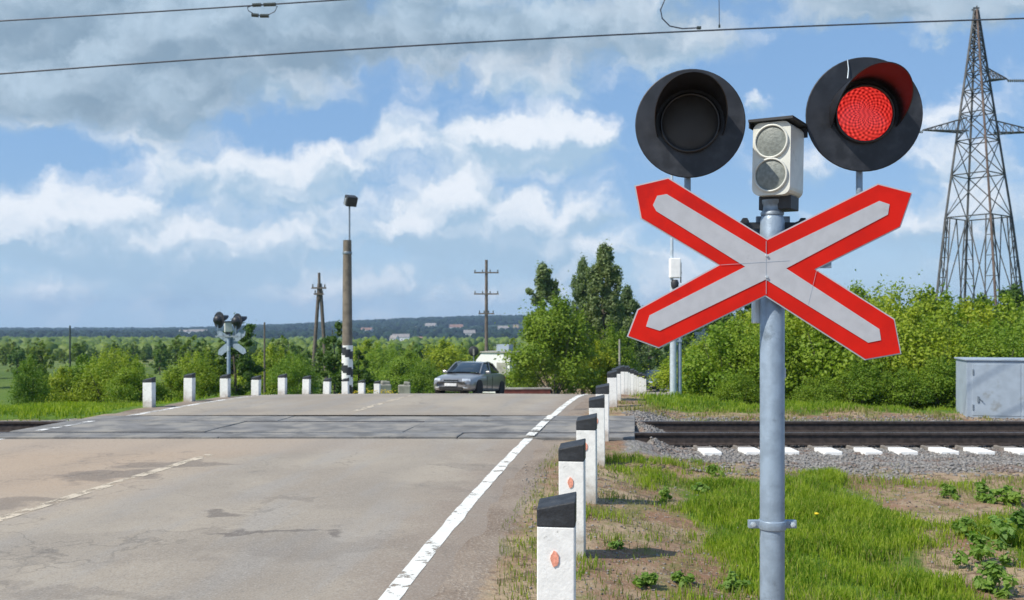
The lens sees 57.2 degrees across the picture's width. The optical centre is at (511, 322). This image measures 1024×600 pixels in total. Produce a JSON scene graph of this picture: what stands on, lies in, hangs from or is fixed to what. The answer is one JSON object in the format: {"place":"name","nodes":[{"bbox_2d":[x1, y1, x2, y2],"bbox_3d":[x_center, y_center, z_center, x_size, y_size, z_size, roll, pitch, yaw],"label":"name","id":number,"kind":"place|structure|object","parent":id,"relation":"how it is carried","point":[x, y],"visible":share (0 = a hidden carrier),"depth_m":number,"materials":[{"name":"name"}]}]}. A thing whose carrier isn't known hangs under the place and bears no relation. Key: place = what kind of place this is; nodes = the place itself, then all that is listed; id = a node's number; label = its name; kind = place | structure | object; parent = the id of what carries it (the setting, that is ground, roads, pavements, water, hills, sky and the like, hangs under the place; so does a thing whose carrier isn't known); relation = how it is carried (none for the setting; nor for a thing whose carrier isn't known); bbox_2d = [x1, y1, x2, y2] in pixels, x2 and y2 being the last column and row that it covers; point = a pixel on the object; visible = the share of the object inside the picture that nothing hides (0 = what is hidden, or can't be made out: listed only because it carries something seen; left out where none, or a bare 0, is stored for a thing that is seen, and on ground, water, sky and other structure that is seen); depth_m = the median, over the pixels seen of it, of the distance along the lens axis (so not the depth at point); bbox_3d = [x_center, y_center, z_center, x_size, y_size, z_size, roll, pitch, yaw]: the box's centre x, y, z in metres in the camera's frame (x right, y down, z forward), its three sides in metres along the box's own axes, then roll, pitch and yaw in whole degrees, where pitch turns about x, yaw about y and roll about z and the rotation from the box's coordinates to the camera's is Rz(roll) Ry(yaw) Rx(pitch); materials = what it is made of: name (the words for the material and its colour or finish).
{"place":"outdoors","nodes":[
{"label":"outdoors","id":0,"kind":"place"},
{"bbox_2d":[0,0,340,21],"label":"messenger wire","id":1,"kind":"object","parent":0,"point":[261,5],"visible":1,"depth_m":14.79,"materials":[{"name":"black metal"}]},
{"bbox_2d":[0,387,669,599],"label":"road","id":2,"kind":"structure","parent":0,"point":[297,519],"depth_m":8.30,"materials":[{"name":"grey asphalt"}]},
{"bbox_2d":[0,454,214,520],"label":"road marking","id":3,"kind":"object","parent":2,"relation":"on","point":[84,491],"visible":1,"depth_m":9.13,"materials":[{"name":"white paint"}]},
{"bbox_2d":[434,361,505,393],"bbox_3d":[-1.705,2.374,39.233,2.080,1.506,4.672,0,-4,18],"label":"car","id":4,"kind":"object","parent":2,"relation":"on","point":[471,376],"visible":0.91,"depth_m":38.27,"materials":[{"name":"paint"}]},
{"bbox_2d":[378,394,586,599],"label":"road marking","id":5,"kind":"object","parent":2,"relation":"on","point":[438,537],"visible":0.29,"depth_m":7.43,"materials":[{"name":"white paint"}]},
{"bbox_2d":[0,324,1023,599],"bbox_3d":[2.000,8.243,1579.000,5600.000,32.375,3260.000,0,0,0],"label":"ground","id":6,"kind":"structure","parent":0,"point":[476,574],"depth_m":8.46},
{"bbox_2d":[7,345,26,376],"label":"valley tree","id":7,"kind":"object","parent":6,"relation":"on","point":[20,354],"visible":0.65,"depth_m":100.06,"materials":[{"name":"green plant"}]},
{"bbox_2d":[1,350,55,404],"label":"bush","id":8,"kind":"object","parent":6,"relation":"on","point":[22,382],"visible":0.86,"depth_m":30.74,"materials":[{"name":"green plant"}]},
{"bbox_2d":[29,340,57,379],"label":"valley tree","id":9,"kind":"object","parent":6,"relation":"on","point":[38,353],"visible":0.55,"depth_m":87.48,"materials":[{"name":"green plant"}]},
{"bbox_2d":[34,364,86,402],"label":"bush","id":10,"kind":"object","parent":6,"relation":"on","point":[57,381],"visible":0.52,"depth_m":35.58,"materials":[{"name":"green plant"}]},
{"bbox_2d":[44,347,110,402],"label":"bush","id":11,"kind":"object","parent":6,"relation":"on","point":[80,360],"visible":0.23,"depth_m":36.62,"materials":[{"name":"green plant"}]},
{"bbox_2d":[64,340,154,403],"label":"bush","id":12,"kind":"object","parent":6,"relation":"on","point":[97,373],"visible":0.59,"depth_m":35.54,"materials":[{"name":"green plant"}]},
{"bbox_2d":[89,358,163,403],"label":"bush","id":13,"kind":"object","parent":6,"relation":"on","point":[124,386],"visible":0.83,"depth_m":32.68,"materials":[{"name":"green plant"}]},
{"bbox_2d":[0,392,269,420],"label":"grass","id":14,"kind":"structure","parent":6,"relation":"on","point":[64,408],"depth_m":18.89,"materials":[{"name":"green plant"}]},
{"bbox_2d":[143,377,155,407],"bbox_3d":[-7.073,1.516,18.303,0.194,0.898,0.156,-1,-1,8],"label":"striped post","id":15,"kind":"object","parent":6,"relation":"on","point":[149,392],"visible":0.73,"depth_m":18.24,"materials":[{"name":"white concrete"}]},
{"bbox_2d":[148,340,169,374],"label":"valley tree","id":16,"kind":"object","parent":6,"relation":"on","point":[159,359],"visible":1,"depth_m":105.56,"materials":[{"name":"green plant"}]},
{"bbox_2d":[166,334,185,369],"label":"valley tree","id":17,"kind":"object","parent":6,"relation":"on","point":[176,348],"visible":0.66,"depth_m":113.21,"materials":[{"name":"green plant"}]},
{"bbox_2d":[150,365,206,401],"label":"bush","id":18,"kind":"object","parent":6,"relation":"on","point":[172,375],"visible":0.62,"depth_m":33.76,"materials":[{"name":"green plant"}]},
{"bbox_2d":[184,373,195,401],"bbox_3d":[-6.785,1.510,19.750,0.194,0.898,0.156,1,0,8],"label":"striped post","id":19,"kind":"object","parent":6,"relation":"on","point":[189,387],"visible":0.76,"depth_m":19.68,"materials":[{"name":"white concrete"}]},
{"bbox_2d":[177,334,202,367],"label":"valley tree","id":20,"kind":"object","parent":6,"relation":"on","point":[187,343],"visible":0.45,"depth_m":98.92,"materials":[{"name":"green plant"}]},
{"bbox_2d":[161,343,238,399],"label":"bush","id":21,"kind":"object","parent":6,"relation":"on","point":[205,374],"visible":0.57,"depth_m":36.54,"materials":[{"name":"green plant"}]},
{"bbox_2d":[220,373,230,396],"bbox_3d":[-6.474,1.607,21.196,0.194,0.898,0.156,1,1,8],"label":"striped post","id":22,"kind":"object","parent":6,"relation":"on","point":[225,385],"visible":0.74,"depth_m":21.12,"materials":[{"name":"white concrete"}]},
{"bbox_2d":[213,312,246,373],"bbox_3d":[-9.022,1.284,30.061,1.389,3.246,0.509,0,0,30],"label":"crossing signal","id":23,"kind":"object","parent":6,"relation":"on","point":[236,321],"visible":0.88,"depth_m":29.95,"materials":[{"name":"paint"}]},
{"bbox_2d":[206,312,264,395],"bbox_3d":[-11.083,1.591,37.913,2.208,3.985,2.582,0,0,15],"label":"tree","id":24,"kind":"object","parent":6,"relation":"on","point":[245,367],"visible":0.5,"depth_m":37.80,"materials":[{"name":"green plant"}]},
{"bbox_2d":[231,341,300,394],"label":"bush","id":25,"kind":"object","parent":6,"relation":"on","point":[271,359],"visible":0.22,"depth_m":51.30,"materials":[{"name":"green plant"}]},
{"bbox_2d":[262,349,322,394],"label":"bush","id":26,"kind":"object","parent":6,"relation":"on","point":[301,371],"visible":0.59,"depth_m":49.80,"materials":[{"name":"green plant"}]},
{"bbox_2d":[0,416,634,439],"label":"crossing deck","id":27,"kind":"structure","parent":6,"relation":"on","point":[240,424],"depth_m":14.54,"materials":[{"name":"concrete"}]},
{"bbox_2d":[311,273,327,393],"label":"utility pole","id":28,"kind":"object","parent":6,"relation":"on","point":[319,294],"visible":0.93,"depth_m":57.93,"materials":[{"name":"brown wood"}]},
{"bbox_2d":[0,335,653,358],"bbox_3d":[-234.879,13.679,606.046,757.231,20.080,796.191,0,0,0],"label":"valley scrub","id":29,"kind":"object","parent":6,"relation":"on","point":[58,344],"visible":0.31,"depth_m":303.72,"materials":[{"name":"green plant"}]},
{"bbox_2d":[313,320,341,393],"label":"tree","id":30,"kind":"object","parent":6,"relation":"on","point":[330,360],"visible":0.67,"depth_m":43.72,"materials":[{"name":"green plant"}]},
{"bbox_2d":[342,195,357,393],"bbox_3d":[-5.239,-0.721,30.176,0.429,6.740,0.467,0,0,-35],"label":"lamp pole","id":31,"kind":"object","parent":6,"relation":"on","point":[347,345],"visible":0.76,"depth_m":30.07,"materials":[{"name":"concrete"}]},
{"bbox_2d":[335,348,374,393],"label":"bush","id":32,"kind":"object","parent":6,"relation":"on","point":[363,374],"visible":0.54,"depth_m":39.80,"materials":[{"name":"green plant"}]},
{"bbox_2d":[328,332,397,393],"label":"bush","id":33,"kind":"object","parent":6,"relation":"on","point":[366,344],"visible":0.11,"depth_m":79.84,"materials":[{"name":"green plant"}]},
{"bbox_2d":[0,314,734,340],"bbox_3d":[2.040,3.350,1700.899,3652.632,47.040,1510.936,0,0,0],"label":"wood","id":34,"kind":"object","parent":6,"relation":"on","point":[411,326],"visible":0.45,"depth_m":1319.17,"materials":[{"name":"green plant"}]},
{"bbox_2d":[353,337,432,393],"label":"bush","id":35,"kind":"object","parent":6,"relation":"on","point":[373,359],"visible":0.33,"depth_m":74.27,"materials":[{"name":"green plant"}]},
{"bbox_2d":[371,348,431,393],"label":"bush","id":36,"kind":"object","parent":6,"relation":"on","point":[393,374],"visible":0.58,"depth_m":69.39,"materials":[{"name":"green plant"}]},
{"bbox_2d":[402,358,457,392],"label":"bush","id":37,"kind":"object","parent":6,"relation":"on","point":[420,379],"visible":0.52,"depth_m":59.46,"materials":[{"name":"green plant"}]},
{"bbox_2d":[417,330,484,392],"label":"bush","id":38,"kind":"object","parent":6,"relation":"on","point":[447,357],"visible":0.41,"depth_m":74.28,"materials":[{"name":"green plant"}]},
{"bbox_2d":[474,260,498,350],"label":"utility pole","id":39,"kind":"object","parent":6,"relation":"on","point":[486,294],"visible":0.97,"depth_m":71.89,"materials":[{"name":"brown wood"}]},
{"bbox_2d":[476,344,520,392],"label":"white shed","id":40,"kind":"structure","parent":6,"relation":"on","point":[490,356],"depth_m":69.18,"materials":[{"name":"paint"}]},
{"bbox_2d":[0,432,1023,445],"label":"rail","id":41,"kind":"object","parent":6,"relation":"on","point":[844,438],"visible":0.39,"depth_m":13.96,"materials":[{"name":"metal"}]},
{"bbox_2d":[0,421,1023,431],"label":"rail","id":42,"kind":"object","parent":6,"relation":"on","point":[829,426],"visible":0.39,"depth_m":15.56,"materials":[{"name":"metal"}]},
{"bbox_2d":[504,387,551,393],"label":"wall","id":43,"kind":"structure","parent":6,"relation":"on","point":[535,390],"depth_m":42.90,"materials":[{"name":"concrete"}]},
{"bbox_2d":[511,492,584,599],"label":"grass","id":44,"kind":"structure","parent":6,"relation":"on","point":[523,560],"depth_m":6.48,"materials":[{"name":"green plant"}]},
{"bbox_2d":[525,260,571,392],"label":"tree","id":45,"kind":"object","parent":6,"relation":"on","point":[546,284],"visible":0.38,"depth_m":49.79,"materials":[{"name":"green plant"}]},
{"bbox_2d":[491,284,613,393],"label":"bush","id":46,"kind":"object","parent":6,"relation":"on","point":[555,330],"visible":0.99,"depth_m":45.21,"materials":[{"name":"green plant"}]},
{"bbox_2d":[537,492,576,599],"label":"striped post","id":47,"kind":"object","parent":6,"relation":"on","point":[556,544],"visible":1,"depth_m":4.48,"materials":[{"name":"white concrete"}]},
{"bbox_2d":[558,438,585,557],"bbox_3d":[0.434,1.396,6.746,0.184,1.108,0.152,0,0,10],"label":"striped post","id":48,"kind":"object","parent":6,"relation":"on","point":[572,464],"visible":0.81,"depth_m":6.67,"materials":[{"name":"white concrete"}]},
{"bbox_2d":[558,252,596,393],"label":"tree","id":49,"kind":"object","parent":6,"relation":"on","point":[579,294],"visible":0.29,"depth_m":54.73,"materials":[{"name":"green plant"}]},
{"bbox_2d":[576,413,596,503],"bbox_3d":[0.698,1.401,8.748,0.184,1.098,0.152,0,0,10],"label":"striped post","id":50,"kind":"object","parent":6,"relation":"on","point":[586,427],"visible":0.59,"depth_m":8.67,"materials":[{"name":"white concrete"}]},
{"bbox_2d":[589,395,604,465],"bbox_3d":[0.998,1.401,11.002,0.184,1.098,0.152,-1,-1,6],"label":"striped post","id":51,"kind":"object","parent":6,"relation":"on","point":[597,404],"visible":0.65,"depth_m":10.93,"materials":[{"name":"white concrete"}]},
{"bbox_2d":[575,333,622,393],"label":"bush","id":52,"kind":"object","parent":6,"relation":"on","point":[605,357],"visible":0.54,"depth_m":48.65,"materials":[{"name":"green plant"}]},
{"bbox_2d":[596,383,608,440],"bbox_3d":[1.263,1.401,13.103,0.184,1.098,0.148,0,-1,8],"label":"striped post","id":53,"kind":"object","parent":6,"relation":"on","point":[602,389],"visible":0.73,"depth_m":13.03,"materials":[{"name":"white concrete"}]},
{"bbox_2d":[579,239,635,391],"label":"tree","id":54,"kind":"object","parent":6,"relation":"on","point":[605,307],"visible":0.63,"depth_m":51.58,"materials":[{"name":"green plant"}]},
{"bbox_2d":[607,370,616,406],"bbox_3d":[1.969,1.453,18.395,0.184,1.038,0.148,-1,1,8],"label":"striped post","id":55,"kind":"object","parent":6,"relation":"on","point":[612,378],"visible":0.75,"depth_m":18.32,"materials":[{"name":"white concrete"}]},
{"bbox_2d":[582,318,651,380],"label":"bush","id":56,"kind":"object","parent":6,"relation":"on","point":[626,359],"visible":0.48,"depth_m":49.63,"materials":[{"name":"green plant"}]},
{"bbox_2d":[618,282,649,374],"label":"tree","id":57,"kind":"object","parent":6,"relation":"on","point":[629,303],"visible":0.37,"depth_m":55.60,"materials":[{"name":"green plant"}]},
{"bbox_2d":[631,572,658,588],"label":"weed plant","id":58,"kind":"object","parent":6,"relation":"on","point":[648,579],"visible":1,"depth_m":6.10,"materials":[{"name":"green plant"}]},
{"bbox_2d":[642,345,669,369],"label":"tree","id":59,"kind":"object","parent":6,"relation":"on","point":[658,354],"visible":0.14,"depth_m":91.76,"materials":[{"name":"green plant"}]},
{"bbox_2d":[669,175,681,395],"bbox_3d":[3.646,-0.746,21.000,0.500,5.113,0.400,0,0,0],"label":"equipment mast","id":60,"kind":"object","parent":6,"relation":"on","point":[675,268],"visible":0.66,"depth_m":20.94,"materials":[{"name":"silver metal"}]},
{"bbox_2d":[637,335,718,396],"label":"bush","id":61,"kind":"object","parent":6,"relation":"on","point":[662,377],"visible":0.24,"depth_m":26.84,"materials":[{"name":"green plant"}]},
{"bbox_2d":[670,570,695,587],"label":"weed plant","id":62,"kind":"object","parent":6,"relation":"on","point":[679,577],"visible":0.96,"depth_m":6.29,"materials":[{"name":"green plant"}]},
{"bbox_2d":[676,431,721,455],"bbox_3d":[2.801,1.891,14.621,0.252,0.179,2.945,0,0,-1],"label":"sleeper","id":63,"kind":"object","parent":6,"relation":"on","point":[706,449],"visible":0.38,"depth_m":13.41,"materials":[{"name":"concrete"}]},
{"bbox_2d":[648,316,759,400],"bbox_3d":[5.734,1.215,24.998,3.754,3.342,3.333,0,0,-44],"label":"bush","id":64,"kind":"object","parent":6,"relation":"on","point":[722,334],"visible":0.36,"depth_m":24.77,"materials":[{"name":"green plant"}]},
{"bbox_2d":[705,371,759,404],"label":"bush","id":65,"kind":"object","parent":6,"relation":"on","point":[746,391],"visible":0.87,"depth_m":22.85,"materials":[{"name":"green plant"}]},
{"bbox_2d":[716,566,750,592],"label":"weed plant","id":66,"kind":"object","parent":6,"relation":"on","point":[730,580],"visible":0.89,"depth_m":6.29,"materials":[{"name":"green plant"}]},
{"bbox_2d":[494,444,1023,599],"bbox_3d":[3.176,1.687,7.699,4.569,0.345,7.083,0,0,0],"label":"grass","id":67,"kind":"structure","parent":6,"relation":"on","point":[854,566],"depth_m":7.66,"materials":[{"name":"green plant"}]},
{"bbox_2d":[522,463,1023,599],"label":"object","id":68,"kind":"structure","parent":6,"relation":"on","point":[657,555],"depth_m":7.95,"materials":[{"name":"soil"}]},
{"bbox_2d":[627,57,922,599],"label":"crossing signal","id":69,"kind":"object","parent":6,"relation":"on","point":[863,114],"visible":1,"depth_m":4.32,"materials":[{"name":"paint"}]},
{"bbox_2d":[700,311,867,403],"bbox_3d":[6.808,1.173,24.450,3.737,3.567,4.010,0,0,4],"label":"bush","id":70,"kind":"object","parent":6,"relation":"on","point":[755,365],"visible":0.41,"depth_m":23.89,"materials":[{"name":"green plant"}]},
{"bbox_2d":[737,310,842,401],"bbox_3d":[7.441,0.888,25.061,3.914,3.995,4.018,0,0,1],"label":"bush","id":71,"kind":"object","parent":6,"relation":"on","point":[796,321],"visible":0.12,"depth_m":24.57,"materials":[{"name":"green plant"}]},
{"bbox_2d":[629,391,956,412],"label":"grass","id":72,"kind":"structure","parent":6,"relation":"on","point":[682,398],"depth_m":19.99,"materials":[{"name":"green plant"}]},
{"bbox_2d":[610,399,992,420],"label":"grass","id":73,"kind":"structure","parent":6,"relation":"on","point":[636,407],"depth_m":18.14,"materials":[{"name":"green plant"}]},
{"bbox_2d":[788,374,851,404],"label":"bush","id":74,"kind":"object","parent":6,"relation":"on","point":[820,391],"visible":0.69,"depth_m":21.72,"materials":[{"name":"green plant"}]},
{"bbox_2d":[788,287,901,403],"bbox_3d":[8.200,0.959,23.373,3.333,3.797,3.754,0,0,-32],"label":"bush","id":75,"kind":"object","parent":6,"relation":"on","point":[831,356],"visible":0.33,"depth_m":22.89,"materials":[{"name":"green plant"}]},
{"bbox_2d":[813,431,882,454],"bbox_3d":[5.068,1.891,14.655,0.252,0.179,2.945,0,0,-1],"label":"sleeper","id":76,"kind":"object","parent":6,"relation":"on","point":[862,449],"visible":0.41,"depth_m":13.51,"materials":[{"name":"concrete"}]},
{"bbox_2d":[840,269,899,398],"bbox_3d":[11.610,0.846,30.695,4.982,5.229,4.853,0,0,-44],"label":"bush","id":77,"kind":"object","parent":6,"relation":"on","point":[861,290],"visible":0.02,"depth_m":30.95,"materials":[{"name":"green plant"}]},
{"bbox_2d":[830,358,911,406],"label":"bush","id":78,"kind":"object","parent":6,"relation":"on","point":[861,379],"visible":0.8,"depth_m":21.68,"materials":[{"name":"green plant"}]},
{"bbox_2d":[844,431,917,454],"bbox_3d":[5.575,1.891,14.674,0.252,0.179,2.945,0,0,-1],"label":"sleeper","id":79,"kind":"object","parent":6,"relation":"on","point":[895,448],"visible":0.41,"depth_m":13.52,"materials":[{"name":"concrete"}]},
{"bbox_2d":[858,364,940,409],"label":"bush","id":80,"kind":"object","parent":6,"relation":"on","point":[903,386],"visible":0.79,"depth_m":21.48,"materials":[{"name":"green plant"}]},
{"bbox_2d":[865,274,964,330],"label":"bush","id":81,"kind":"object","parent":6,"relation":"on","point":[916,300],"visible":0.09,"depth_m":31.61,"materials":[{"name":"green plant"}]},
{"bbox_2d":[842,285,994,404],"bbox_3d":[10.021,1.031,24.892,4.164,4.166,4.469,0,0,16],"label":"bush","id":82,"kind":"object","parent":6,"relation":"on","point":[889,306],"visible":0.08,"depth_m":24.57,"materials":[{"name":"green plant"}]},
{"bbox_2d":[882,431,958,454],"bbox_3d":[6.188,1.891,14.683,0.252,0.179,2.945,0,0,1],"label":"sleeper","id":83,"kind":"object","parent":6,"relation":"on","point":[935,448],"visible":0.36,"depth_m":13.52,"materials":[{"name":"concrete"}]},
{"bbox_2d":[868,294,984,404],"bbox_3d":[10.357,0.965,23.340,3.524,3.384,3.618,0,0,26],"label":"bush","id":84,"kind":"object","parent":6,"relation":"on","point":[933,342],"visible":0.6,"depth_m":22.80,"materials":[{"name":"green plant"}]},
{"bbox_2d":[911,353,955,409],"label":"bush","id":85,"kind":"object","parent":6,"relation":"on","point":[940,378],"visible":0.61,"depth_m":21.61,"materials":[{"name":"green plant"}]},
{"bbox_2d":[892,270,988,399],"bbox_3d":[14.431,1.000,32.016,4.572,5.614,5.150,0,0,42],"label":"bush","id":86,"kind":"object","parent":6,"relation":"on","point":[937,305],"visible":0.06,"depth_m":31.61,"materials":[{"name":"green plant"}]},
{"bbox_2d":[914,431,994,454],"bbox_3d":[6.710,1.891,14.671,0.252,0.179,2.945,0,0,2],"label":"sleeper","id":87,"kind":"object","parent":6,"relation":"on","point":[970,448],"visible":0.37,"depth_m":13.52,"materials":[{"name":"concrete"}]},
{"bbox_2d":[951,516,989,535],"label":"weed plant","id":88,"kind":"object","parent":6,"relation":"on","point":[964,523],"visible":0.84,"depth_m":7.76,"materials":[{"name":"green plant"}]},
{"bbox_2d":[920,6,1023,312],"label":"pylon","id":89,"kind":"object","parent":6,"relation":"on","point":[978,34],"visible":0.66,"depth_m":77.89,"materials":[{"name":"metal"}]},
{"bbox_2d":[922,294,1023,356],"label":"bush","id":90,"kind":"object","parent":6,"relation":"on","point":[953,317],"visible":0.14,"depth_m":24.75,"materials":[{"name":"green plant"}]},
{"bbox_2d":[953,285,1011,337],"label":"bush","id":91,"kind":"object","parent":6,"relation":"on","point":[969,305],"visible":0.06,"depth_m":32.58,"materials":[{"name":"green plant"}]},
{"bbox_2d":[951,530,1014,567],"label":"weed plant","id":92,"kind":"object","parent":6,"relation":"on","point":[980,549],"visible":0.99,"depth_m":6.93,"materials":[{"name":"green plant"}]},
{"bbox_2d":[947,312,1023,401],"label":"bush","id":93,"kind":"object","parent":6,"relation":"on","point":[1003,347],"visible":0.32,"depth_m":23.70,"materials":[{"name":"green plant"}]},
{"bbox_2d":[973,478,1002,503],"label":"weed plant","id":94,"kind":"object","parent":6,"relation":"on","point":[981,495],"visible":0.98,"depth_m":9.34,"materials":[{"name":"green plant"}]},
{"bbox_2d":[954,357,1023,418],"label":"equipment cabinet","id":95,"kind":"object","parent":6,"relation":"on","point":[992,387],"visible":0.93,"depth_m":17.85,"materials":[{"name":"metal"}]},
{"bbox_2d":[967,281,1023,354],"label":"bush","id":96,"kind":"object","parent":6,"relation":"on","point":[1006,307],"visible":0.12,"depth_m":32.84,"materials":[{"name":"green plant"}]},
{"bbox_2d":[973,556,1018,598],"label":"weed plant","id":97,"kind":"object","parent":6,"relation":"on","point":[994,572],"visible":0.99,"depth_m":6.29,"materials":[{"name":"green plant"}]},
{"bbox_2d":[984,310,1023,355],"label":"bush","id":98,"kind":"object","parent":6,"relation":"on","point":[1021,327],"visible":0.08,"depth_m":25.47,"materials":[{"name":"green plant"}]},
{"bbox_2d":[988,504,1023,540],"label":"weed plant","id":99,"kind":"object","parent":6,"relation":"on","point":[1003,529],"visible":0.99,"depth_m":7.47,"materials":[{"name":"green plant"}]},
{"bbox_2d":[992,485,1023,506],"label":"weed plant","id":100,"kind":"object","parent":6,"relation":"on","point":[1014,497],"visible":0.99,"depth_m":9.16,"materials":[{"name":"green plant"}]},
{"bbox_2d":[993,278,1023,321],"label":"tree","id":101,"kind":"object","parent":6,"relation":"on","point":[1014,290],"visible":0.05,"depth_m":57.64,"materials":[{"name":"green plant"}]},
{"bbox_2d":[0,0,1023,74],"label":"contact wire","id":102,"kind":"object","parent":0,"point":[698,27],"visible":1,"depth_m":14.79,"materials":[{"name":"black metal"}]},
{"bbox_2d":[0,0,1023,327],"label":"sky","id":103,"kind":"structure","parent":0,"point":[182,193],"materials":[{"name":"blue"}]},
{"bbox_2d":[620,409,1023,482],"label":"gravel","id":104,"kind":"structure","parent":0,"point":[1015,460],"depth_m":12.79,"materials":[{"name":"grey gravel"}]},
{"bbox_2d":[847,475,1023,559],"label":"grass","id":105,"kind":"structure","parent":0,"point":[965,481],"depth_m":10.14,"materials":[{"name":"green plant"}]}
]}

